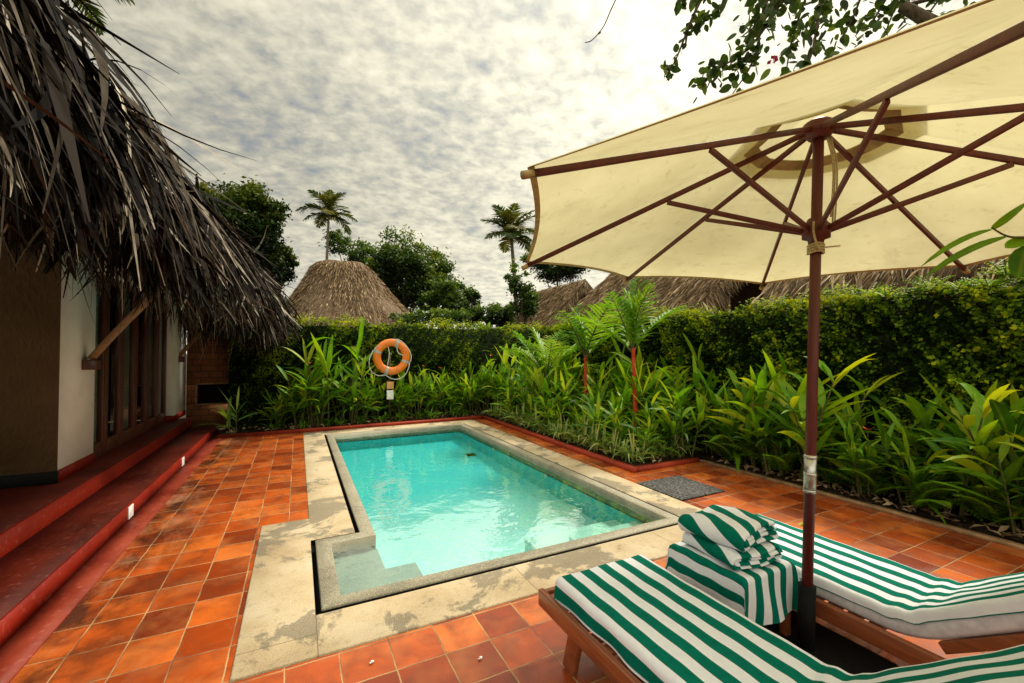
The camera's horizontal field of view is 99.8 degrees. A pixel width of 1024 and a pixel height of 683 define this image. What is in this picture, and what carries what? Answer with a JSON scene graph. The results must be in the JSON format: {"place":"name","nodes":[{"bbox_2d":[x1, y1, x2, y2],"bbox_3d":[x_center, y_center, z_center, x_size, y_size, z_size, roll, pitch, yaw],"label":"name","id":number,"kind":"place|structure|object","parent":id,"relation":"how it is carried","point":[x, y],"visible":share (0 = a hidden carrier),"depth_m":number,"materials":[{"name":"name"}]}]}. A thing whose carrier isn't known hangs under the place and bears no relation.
{"place":"outdoors","nodes":[
{"label":"outdoors","id":0,"kind":"place"},
{"bbox_2d":[60,0,980,353],"label":"sky","id":1,"kind":"structure","parent":0,"point":[428,115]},
{"bbox_2d":[108,354,1023,543],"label":"ground","id":2,"kind":"structure","parent":0,"point":[220,428],"depth_m":5.16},
{"bbox_2d":[71,0,134,35],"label":"coconut palm","id":3,"kind":"object","parent":2,"relation":"on","point":[95,11],"visible":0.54,"depth_m":13.95,"materials":[{"name":"green plant"}]},
{"bbox_2d":[0,0,315,682],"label":"thatched cottage","id":4,"kind":"structure","parent":2,"relation":"on","point":[130,261],"depth_m":3.39,"materials":[{"name":"plant"}]},
{"bbox_2d":[93,273,107,458],"bbox_3d":[-5.041,0.277,5.197,0.060,2.260,0.563,1,-1,-26],"label":"door","id":5,"kind":"structure","parent":4,"relation":"in","point":[99,446],"depth_m":5.38,"materials":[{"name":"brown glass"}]},
{"bbox_2d":[104,278,123,452],"bbox_3d":[-5.292,0.289,5.701,0.060,2.260,0.563,1,-1,-26],"label":"door","id":6,"kind":"structure","parent":4,"relation":"in","point":[112,441],"depth_m":5.87,"materials":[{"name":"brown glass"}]},
{"bbox_2d":[121,284,136,443],"bbox_3d":[-5.542,0.301,6.206,0.060,2.260,0.563,1,-1,-26],"label":"door","id":7,"kind":"structure","parent":4,"relation":"in","point":[127,434],"depth_m":6.37,"materials":[{"name":"brown wood"}]},
{"bbox_2d":[135,288,148,436],"bbox_3d":[-5.793,0.313,6.710,0.060,2.260,0.563,1,-1,-26],"label":"door","id":8,"kind":"structure","parent":4,"relation":"in","point":[141,427],"depth_m":6.88,"materials":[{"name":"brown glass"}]},
{"bbox_2d":[147,299,158,430],"bbox_3d":[-6.044,0.325,7.214,0.060,2.260,0.563,1,-1,-26],"label":"door","id":9,"kind":"structure","parent":4,"relation":"in","point":[152,421],"depth_m":7.38,"materials":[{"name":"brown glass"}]},
{"bbox_2d":[157,298,166,425],"bbox_3d":[-6.294,0.337,7.719,0.060,2.260,0.563,1,-1,-26],"label":"door","id":10,"kind":"structure","parent":4,"relation":"in","point":[161,417],"depth_m":7.89,"materials":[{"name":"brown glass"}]},
{"bbox_2d":[10,432,308,682],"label":"terrace strip","id":11,"kind":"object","parent":2,"relation":"on","point":[163,600],"visible":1,"depth_m":2.94,"materials":[{"name":"tile"}]},
{"bbox_2d":[194,173,293,277],"bbox_3d":[-9.663,-2.046,14.998,3.716,8.172,4.279,1,-1,-26],"label":"broadleaf tree","id":12,"kind":"object","parent":2,"relation":"on","point":[269,214],"visible":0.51,"depth_m":14.59,"materials":[{"name":"green plant"}]},
{"bbox_2d":[272,243,299,292],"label":"broadleaf tree","id":13,"kind":"object","parent":2,"relation":"on","point":[290,258],"visible":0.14,"depth_m":17.28,"materials":[{"name":"green plant"}]},
{"bbox_2d":[295,189,356,259],"bbox_3d":[-12.634,-4.189,29.818,3.419,13.048,3.693,-1,-1,19],"label":"coconut palm","id":14,"kind":"object","parent":2,"relation":"on","point":[328,212],"visible":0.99,"depth_m":29.81,"materials":[{"name":"green plant"}]},
{"bbox_2d":[316,228,377,264],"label":"broadleaf tree","id":15,"kind":"object","parent":2,"relation":"on","point":[351,254],"visible":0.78,"depth_m":31.16,"materials":[{"name":"green plant"}]},
{"bbox_2d":[286,259,413,327],"bbox_3d":[-6.225,-0.541,16.878,6.846,5.030,6.648,1,-1,-26],"label":"thatched hut","id":16,"kind":"object","parent":2,"relation":"on","point":[333,289],"visible":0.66,"depth_m":15.30,"materials":[{"name":"brown plant"}]},
{"bbox_2d":[219,411,504,434],"bbox_3d":[-2.212,1.775,10.039,7.600,0.030,0.980,1,-1,-26],"label":"soil bed","id":17,"kind":"object","parent":2,"relation":"on","point":[251,429],"visible":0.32,"depth_m":9.12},
{"bbox_2d":[197,388,259,433],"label":"heliconia clump","id":18,"kind":"object","parent":17,"relation":"on","point":[227,414],"visible":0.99,"depth_m":8.04,"materials":[{"name":"green plant"}]},
{"bbox_2d":[253,387,296,426],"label":"heliconia clump","id":19,"kind":"object","parent":17,"relation":"on","point":[275,411],"visible":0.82,"depth_m":8.62,"materials":[{"name":"green plant"}]},
{"bbox_2d":[265,361,328,426],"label":"heliconia clump","id":20,"kind":"object","parent":17,"relation":"on","point":[301,398],"visible":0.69,"depth_m":8.74,"materials":[{"name":"green plant"}]},
{"bbox_2d":[281,359,358,425],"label":"heliconia clump","id":21,"kind":"object","parent":17,"relation":"on","point":[324,402],"visible":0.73,"depth_m":8.89,"materials":[{"name":"green plant"}]},
{"bbox_2d":[278,317,377,424],"bbox_3d":[-3.946,0.619,9.320,2.083,2.327,1.814,1,-2,-33],"label":"heliconia clump","id":22,"kind":"object","parent":17,"relation":"on","point":[322,369],"visible":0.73,"depth_m":8.97,"materials":[{"name":"green plant"}]},
{"bbox_2d":[302,338,386,424],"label":"heliconia clump","id":23,"kind":"object","parent":17,"relation":"on","point":[355,384],"visible":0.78,"depth_m":9.18,"materials":[{"name":"green plant"}]},
{"bbox_2d":[330,357,384,423],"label":"heliconia clump","id":24,"kind":"object","parent":17,"relation":"on","point":[369,403],"visible":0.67,"depth_m":9.29,"materials":[{"name":"green plant"}]},
{"bbox_2d":[387,353,393,420],"bbox_3d":[-2.699,1.023,9.543,0.136,1.554,0.139,-1,-1,16],"label":"lifebuoy post","id":25,"kind":"object","parent":17,"relation":"on","point":[390,393],"visible":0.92,"depth_m":9.54,"materials":[{"name":"white metal"}]},
{"bbox_2d":[369,339,411,379],"bbox_3d":[-2.685,0.393,9.513,0.924,0.908,0.142,1,-1,-26],"label":"lifebuoy","id":26,"kind":"object","parent":25,"relation":"hanging from","point":[400,345],"visible":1,"depth_m":9.47,"materials":[{"name":"orange plastic"}]},
{"bbox_2d":[385,372,418,418],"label":"heliconia clump","id":27,"kind":"object","parent":17,"relation":"on","point":[398,401],"visible":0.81,"depth_m":9.79,"materials":[{"name":"green plant"}]},
{"bbox_2d":[398,365,443,418],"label":"heliconia clump","id":28,"kind":"object","parent":17,"relation":"on","point":[418,387],"visible":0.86,"depth_m":9.92,"materials":[{"name":"green plant"}]},
{"bbox_2d":[414,368,455,415],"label":"heliconia clump","id":29,"kind":"object","parent":17,"relation":"on","point":[436,395],"visible":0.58,"depth_m":10.11,"materials":[{"name":"green plant"}]},
{"bbox_2d":[429,367,468,416],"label":"heliconia clump","id":30,"kind":"object","parent":17,"relation":"on","point":[440,381],"visible":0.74,"depth_m":10.19,"materials":[{"name":"green plant"}]},
{"bbox_2d":[439,365,487,414],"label":"heliconia clump","id":31,"kind":"object","parent":17,"relation":"on","point":[464,387],"visible":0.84,"depth_m":10.35,"materials":[{"name":"green plant"}]},
{"bbox_2d":[448,367,492,414],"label":"heliconia clump","id":32,"kind":"object","parent":17,"relation":"on","point":[471,396],"visible":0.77,"depth_m":10.46,"materials":[{"name":"green plant"}]},
{"bbox_2d":[462,354,506,413],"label":"heliconia clump","id":33,"kind":"object","parent":17,"relation":"on","point":[490,376],"visible":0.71,"depth_m":10.64,"materials":[{"name":"green plant"}]},
{"bbox_2d":[479,340,535,407],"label":"heliconia clump","id":34,"kind":"object","parent":17,"relation":"on","point":[504,359],"visible":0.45,"depth_m":10.63,"materials":[{"name":"green plant"}]},
{"bbox_2d":[227,312,546,428],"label":"creeper wall","id":35,"kind":"structure","parent":2,"relation":"on","point":[452,350],"depth_m":9.92,"materials":[{"name":"green plant"}]},
{"bbox_2d":[362,224,463,312],"bbox_3d":[-6.824,-2.244,26.831,7.570,9.088,6.699,1,-1,-26],"label":"broadleaf tree","id":36,"kind":"object","parent":2,"relation":"on","point":[403,276],"visible":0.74,"depth_m":25.64,"materials":[{"name":"green plant"}]},
{"bbox_2d":[388,305,474,328],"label":"garden shrub","id":37,"kind":"object","parent":2,"relation":"on","point":[419,315],"visible":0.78,"depth_m":15.29,"materials":[{"name":"green plant"}]},
{"bbox_2d":[416,275,470,328],"bbox_3d":[-3.935,-0.732,24.920,3.092,5.963,2.550,0,-1,-3],"label":"broadleaf tree","id":38,"kind":"object","parent":2,"relation":"on","point":[436,297],"visible":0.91,"depth_m":24.49,"materials":[{"name":"green plant"}]},
{"bbox_2d":[217,415,699,472],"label":"bed kerb","id":39,"kind":"structure","parent":2,"relation":"on","point":[626,466],"depth_m":8.00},
{"bbox_2d":[229,420,702,682],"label":"swimming pool","id":40,"kind":"structure","parent":2,"relation":"in","point":[404,528],"depth_m":4.20,"materials":[{"name":"liquid"}]},
{"bbox_2d":[460,284,482,328],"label":"casuarina tree","id":41,"kind":"object","parent":2,"relation":"on","point":[472,295],"visible":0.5,"depth_m":30.12,"materials":[{"name":"green plant"}]},
{"bbox_2d":[463,301,516,329],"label":"garden shrub","id":42,"kind":"object","parent":2,"relation":"on","point":[500,315],"visible":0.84,"depth_m":19.40,"materials":[{"name":"green plant"}]},
{"bbox_2d":[480,203,534,319],"bbox_3d":[0.110,-2.260,20.897,2.947,8.728,3.107,1,-2,-43],"label":"coconut palm","id":43,"kind":"object","parent":2,"relation":"on","point":[507,222],"visible":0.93,"depth_m":20.76,"materials":[{"name":"green plant"}]},
{"bbox_2d":[503,258,542,329],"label":"tree","id":44,"kind":"object","parent":2,"relation":"on","point":[526,304],"visible":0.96,"depth_m":12.95,"materials":[{"name":"green plant"}]},
{"bbox_2d":[504,279,592,335],"bbox_3d":[2.067,-0.320,20.161,4.427,4.694,5.181,1,-1,-26],"label":"thatched hut","id":45,"kind":"object","parent":2,"relation":"on","point":[556,300],"visible":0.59,"depth_m":18.55,"materials":[{"name":"brown plant"}]},
{"bbox_2d":[519,252,590,286],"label":"broadleaf tree","id":46,"kind":"object","parent":2,"relation":"on","point":[552,274],"visible":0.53,"depth_m":33.51,"materials":[{"name":"green plant"}]},
{"bbox_2d":[488,415,728,465],"bbox_3d":[1.512,1.731,8.501,2.300,0.030,5.090,1,-1,-26],"label":"soil bed","id":47,"kind":"object","parent":2,"relation":"on","point":[697,454],"visible":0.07,"depth_m":6.63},
{"bbox_2d":[490,367,529,415],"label":"heliconia clump","id":48,"kind":"object","parent":47,"relation":"on","point":[511,401],"visible":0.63,"depth_m":9.64,"materials":[{"name":"green plant"}]},
{"bbox_2d":[517,346,583,422],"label":"heliconia clump","id":49,"kind":"object","parent":47,"relation":"on","point":[541,381],"visible":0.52,"depth_m":8.65,"materials":[{"name":"green plant"}]},
{"bbox_2d":[500,327,600,419],"bbox_3d":[0.816,0.748,9.402,2.209,2.179,1.642,0,-1,-3],"label":"areca palm","id":50,"kind":"object","parent":47,"relation":"on","point":[543,359],"visible":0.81,"depth_m":9.26,"materials":[{"name":"green plant"}]},
{"bbox_2d":[531,395,570,428],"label":"heliconia clump","id":51,"kind":"object","parent":47,"relation":"on","point":[551,414],"visible":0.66,"depth_m":8.05,"materials":[{"name":"green plant"}]},
{"bbox_2d":[533,368,581,426],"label":"heliconia clump","id":52,"kind":"object","parent":47,"relation":"on","point":[558,382],"visible":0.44,"depth_m":8.48,"materials":[{"name":"green plant"}]},
{"bbox_2d":[537,380,578,426],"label":"heliconia clump","id":53,"kind":"object","parent":47,"relation":"on","point":[553,400],"visible":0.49,"depth_m":8.29,"materials":[{"name":"green plant"}]},
{"bbox_2d":[549,300,639,404],"bbox_3d":[1.571,0.506,8.363,1.920,2.615,1.391,1,-1,-26],"label":"lipstick palm","id":54,"kind":"object","parent":47,"relation":"on","point":[584,348],"visible":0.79,"depth_m":8.24,"materials":[{"name":"green plant"}]},
{"bbox_2d":[570,365,624,433],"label":"heliconia clump","id":55,"kind":"object","parent":47,"relation":"on","point":[598,389],"visible":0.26,"depth_m":7.91,"materials":[{"name":"green plant"}]},
{"bbox_2d":[566,383,642,448],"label":"heliconia clump","id":56,"kind":"object","parent":47,"relation":"on","point":[593,416],"visible":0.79,"depth_m":6.85,"materials":[{"name":"green plant"}]},
{"bbox_2d":[582,345,658,428],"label":"heliconia clump","id":57,"kind":"object","parent":47,"relation":"on","point":[626,364],"visible":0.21,"depth_m":8.04,"materials":[{"name":"green plant"}]},
{"bbox_2d":[568,278,685,444],"bbox_3d":[1.920,0.287,7.336,2.051,3.003,1.209,-1,-1,24],"label":"lipstick palm","id":58,"kind":"object","parent":47,"relation":"on","point":[631,320],"visible":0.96,"depth_m":7.12,"materials":[{"name":"green plant"}]},
{"bbox_2d":[605,429,660,463],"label":"grassy tuft","id":59,"kind":"object","parent":47,"relation":"on","point":[633,455],"visible":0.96,"depth_m":5.91,"materials":[{"name":"green plant"}]},
{"bbox_2d":[631,417,665,455],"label":"heliconia clump","id":60,"kind":"object","parent":47,"relation":"on","point":[647,434],"visible":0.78,"depth_m":6.12,"materials":[{"name":"green plant"}]},
{"bbox_2d":[610,360,695,444],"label":"heliconia clump","id":61,"kind":"object","parent":47,"relation":"on","point":[648,386],"visible":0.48,"depth_m":6.99,"materials":[{"name":"green plant"}]},
{"bbox_2d":[626,391,683,456],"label":"heliconia clump","id":62,"kind":"object","parent":47,"relation":"on","point":[649,418],"visible":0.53,"depth_m":6.36,"materials":[{"name":"green plant"}]},
{"bbox_2d":[631,359,709,440],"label":"heliconia clump","id":63,"kind":"object","parent":47,"relation":"on","point":[669,380],"visible":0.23,"depth_m":7.15,"materials":[{"name":"green plant"}]},
{"bbox_2d":[649,373,720,457],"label":"heliconia clump","id":64,"kind":"object","parent":47,"relation":"on","point":[680,397],"visible":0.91,"depth_m":6.20,"materials":[{"name":"green plant"}]},
{"bbox_2d":[671,332,741,446],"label":"heliconia clump","id":65,"kind":"object","parent":47,"relation":"on","point":[696,376],"visible":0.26,"depth_m":6.91,"materials":[{"name":"green plant"}]},
{"bbox_2d":[684,382,737,454],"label":"heliconia clump","id":66,"kind":"object","parent":47,"relation":"on","point":[712,430],"visible":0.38,"depth_m":6.58,"materials":[{"name":"green plant"}]},
{"bbox_2d":[560,274,805,326],"bbox_3d":[5.168,-0.573,12.634,5.981,4.846,6.018,1,-1,-26],"label":"thatched hut","id":67,"kind":"object","parent":2,"relation":"on","point":[722,295],"visible":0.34,"depth_m":10.86,"materials":[{"name":"brown plant"}]},
{"bbox_2d":[585,0,975,103],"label":"tree","id":68,"kind":"object","parent":2,"relation":"on","point":[913,11],"visible":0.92,"depth_m":5.03,"materials":[{"name":"green plant"}]},
{"bbox_2d":[542,275,1023,504],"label":"creeper wall","id":69,"kind":"structure","parent":2,"relation":"on","point":[968,335],"depth_m":5.18,"materials":[{"name":"green plant"}]},
{"bbox_2d":[820,259,1023,308],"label":"fern bush","id":70,"kind":"object","parent":69,"relation":"on","point":[997,283],"visible":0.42,"depth_m":4.62,"materials":[{"name":"green plant"}]},
{"bbox_2d":[699,454,1023,542],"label":"soil bed","id":71,"kind":"object","parent":2,"relation":"on","point":[967,524],"visible":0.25,"depth_m":4.30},
{"bbox_2d":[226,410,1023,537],"bbox_3d":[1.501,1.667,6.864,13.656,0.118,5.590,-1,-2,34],"label":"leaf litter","id":72,"kind":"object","parent":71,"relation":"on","point":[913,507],"visible":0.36,"depth_m":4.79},
{"bbox_2d":[694,364,779,473],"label":"heliconia clump","id":73,"kind":"object","parent":71,"relation":"on","point":[736,422],"visible":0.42,"depth_m":6.05,"materials":[{"name":"green plant"}]},
{"bbox_2d":[697,427,777,460],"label":"fern","id":74,"kind":"object","parent":71,"relation":"on","point":[723,450],"visible":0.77,"depth_m":5.87,"materials":[{"name":"green plant"}]},
{"bbox_2d":[706,350,800,459],"bbox_3d":[3.550,0.906,6.143,1.563,1.569,1.383,0,-1,15],"label":"heliconia clump","id":75,"kind":"object","parent":71,"relation":"on","point":[783,365],"visible":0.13,"depth_m":5.89,"materials":[{"name":"green plant"}]},
{"bbox_2d":[720,434,801,471],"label":"fern","id":76,"kind":"object","parent":71,"relation":"on","point":[781,458],"visible":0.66,"depth_m":5.34,"materials":[{"name":"green plant"}]},
{"bbox_2d":[704,366,839,470],"bbox_3d":[3.412,0.990,5.492,1.222,1.373,1.579,0,-1,-23],"label":"heliconia clump","id":77,"kind":"object","parent":71,"relation":"on","point":[743,395],"visible":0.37,"depth_m":5.64,"materials":[{"name":"green plant"}]},
{"bbox_2d":[709,349,874,481],"bbox_3d":[3.407,0.876,5.119,1.410,1.584,1.822,0,-1,-6],"label":"heliconia clump","id":78,"kind":"object","parent":71,"relation":"on","point":[761,382],"visible":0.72,"depth_m":5.32,"materials":[{"name":"green plant"}]},
{"bbox_2d":[793,454,855,484],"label":"fern","id":79,"kind":"object","parent":71,"relation":"on","point":[830,477],"visible":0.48,"depth_m":4.93,"materials":[{"name":"green plant"}]},
{"bbox_2d":[756,371,906,484],"bbox_3d":[3.723,0.977,4.992,1.579,1.374,1.222,-1,-1,23],"label":"heliconia clump","id":80,"kind":"object","parent":71,"relation":"on","point":[799,398],"visible":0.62,"depth_m":5.01,"materials":[{"name":"green plant"}]},
{"bbox_2d":[828,411,898,496],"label":"heliconia clump","id":81,"kind":"object","parent":71,"relation":"on","point":[871,452],"visible":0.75,"depth_m":4.52,"materials":[{"name":"green plant"}]},
{"bbox_2d":[817,395,955,478],"bbox_3d":[4.203,1.110,4.859,0.977,1.098,1.262,1,-1,-27],"label":"heliconia clump","id":82,"kind":"object","parent":71,"relation":"on","point":[846,411],"visible":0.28,"depth_m":5.02,"materials":[{"name":"green plant"}]},
{"bbox_2d":[818,448,956,494],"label":"fern","id":83,"kind":"object","parent":71,"relation":"on","point":[878,488],"visible":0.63,"depth_m":4.47,"materials":[{"name":"green plant"}]},
{"bbox_2d":[852,406,959,526],"bbox_3d":[3.956,1.136,4.350,0.926,1.024,0.934,1,-1,-29],"label":"heliconia clump","id":84,"kind":"object","parent":71,"relation":"on","point":[915,476],"visible":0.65,"depth_m":4.28,"materials":[{"name":"green plant"}]},
{"bbox_2d":[867,393,965,496],"bbox_3d":[4.501,1.128,4.583,1.196,1.049,1.154,-1,-1,27],"label":"heliconia clump","id":85,"kind":"object","parent":71,"relation":"on","point":[885,414],"visible":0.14,"depth_m":4.78,"materials":[{"name":"green plant"}]},
{"bbox_2d":[868,372,1022,518],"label":"heliconia clump","id":86,"kind":"object","parent":71,"relation":"on","point":[981,409],"visible":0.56,"depth_m":4.04,"materials":[{"name":"green plant"}]},
{"bbox_2d":[886,463,1012,509],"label":"fern","id":87,"kind":"object","parent":71,"relation":"on","point":[933,499],"visible":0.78,"depth_m":4.00,"materials":[{"name":"green plant"}]},
{"bbox_2d":[901,376,1023,503],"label":"heliconia clump","id":88,"kind":"object","parent":71,"relation":"on","point":[1016,403],"visible":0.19,"depth_m":3.88,"materials":[{"name":"green plant"}]},
{"bbox_2d":[913,424,1023,534],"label":"heliconia clump","id":89,"kind":"object","parent":71,"relation":"on","point":[1004,448],"visible":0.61,"depth_m":3.65,"materials":[{"name":"green plant"}]},
{"bbox_2d":[920,379,1023,527],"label":"heliconia clump","id":90,"kind":"object","parent":71,"relation":"on","point":[964,420],"visible":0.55,"depth_m":3.80,"materials":[{"name":"green plant"}]},
{"bbox_2d":[921,203,1023,278],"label":"leafy shrub","id":91,"kind":"object","parent":71,"relation":"on","point":[1016,263],"visible":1,"depth_m":1.95,"materials":[{"name":"green plant"}]},
{"bbox_2d":[924,473,1023,523],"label":"fern","id":92,"kind":"object","parent":71,"relation":"on","point":[980,508],"visible":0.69,"depth_m":3.74,"materials":[{"name":"green plant"}]},
{"bbox_2d":[931,399,1023,533],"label":"broadleaf clump","id":93,"kind":"object","parent":71,"relation":"on","point":[1002,415],"visible":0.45,"depth_m":3.60,"materials":[{"name":"green plant"}]},
{"bbox_2d":[700,459,1023,550],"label":"cement kerb","id":94,"kind":"structure","parent":2,"relation":"on","point":[991,538],"depth_m":4.16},
{"bbox_2d":[751,257,1023,311],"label":"thatched hut","id":95,"kind":"object","parent":2,"relation":"on","point":[862,280],"visible":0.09,"depth_m":6.18,"materials":[{"name":"brown plant"}]},
{"bbox_2d":[233,418,1023,682],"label":"terrace","id":96,"kind":"structure","parent":0,"point":[523,640],"depth_m":2.54,"materials":[{"name":"tile"}]},
{"bbox_2d":[538,586,644,682],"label":"sun lounger","id":97,"kind":"object","parent":96,"relation":"on","point":[610,666],"visible":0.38,"depth_m":1.99,"materials":[{"name":"brown wood"}]},
{"bbox_2d":[554,554,1023,682],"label":"striped towel","id":98,"kind":"object","parent":97,"relation":"on","point":[645,619],"visible":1,"depth_m":1.74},
{"bbox_2d":[637,475,724,500],"bbox_3d":[1.931,1.675,4.963,0.680,0.016,0.660,1,-1,-26],"label":"rubber mat","id":99,"kind":"object","parent":96,"relation":"on","point":[678,487],"visible":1,"depth_m":4.92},
{"bbox_2d":[520,0,1023,674],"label":"parasol","id":100,"kind":"object","parent":96,"relation":"on","point":[902,150],"visible":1,"depth_m":2.16,"materials":[{"name":"beige fabric"}]},
{"bbox_2d":[779,611,790,635],"bbox_3d":[1.201,1.401,2.379,0.390,0.455,0.460,1,-1,-26],"label":"side table","id":101,"kind":"object","parent":96,"relation":"on","point":[785,627],"visible":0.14,"depth_m":2.25,"materials":[{"name":"brown wood"}]},
{"bbox_2d":[665,541,799,625],"bbox_3d":[1.209,1.312,2.370,0.513,0.304,0.560,1,-1,-26],"label":"striped towel","id":102,"kind":"object","parent":101,"relation":"on","point":[765,595],"visible":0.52,"depth_m":2.20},
{"bbox_2d":[682,532,782,569],"bbox_3d":[1.208,1.113,2.383,0.373,0.089,0.390,0,-1,-21],"label":"folded towel","id":103,"kind":"object","parent":102,"relation":"on","point":[762,554],"visible":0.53,"depth_m":2.23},
{"bbox_2d":[678,504,778,551],"bbox_3d":[1.198,1.024,2.405,0.370,0.114,0.380,1,-4,-32],"label":"folded towel","id":104,"kind":"object","parent":103,"relation":"on","point":[741,530],"visible":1,"depth_m":2.32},
{"bbox_2d":[800,579,1023,664],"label":"sun lounger","id":105,"kind":"object","parent":96,"relation":"on","point":[989,633],"visible":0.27,"depth_m":1.85,"materials":[{"name":"brown wood"}]},
{"bbox_2d":[754,514,1023,624],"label":"striped towel","id":106,"kind":"object","parent":105,"relation":"on","point":[886,587],"visible":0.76,"depth_m":2.11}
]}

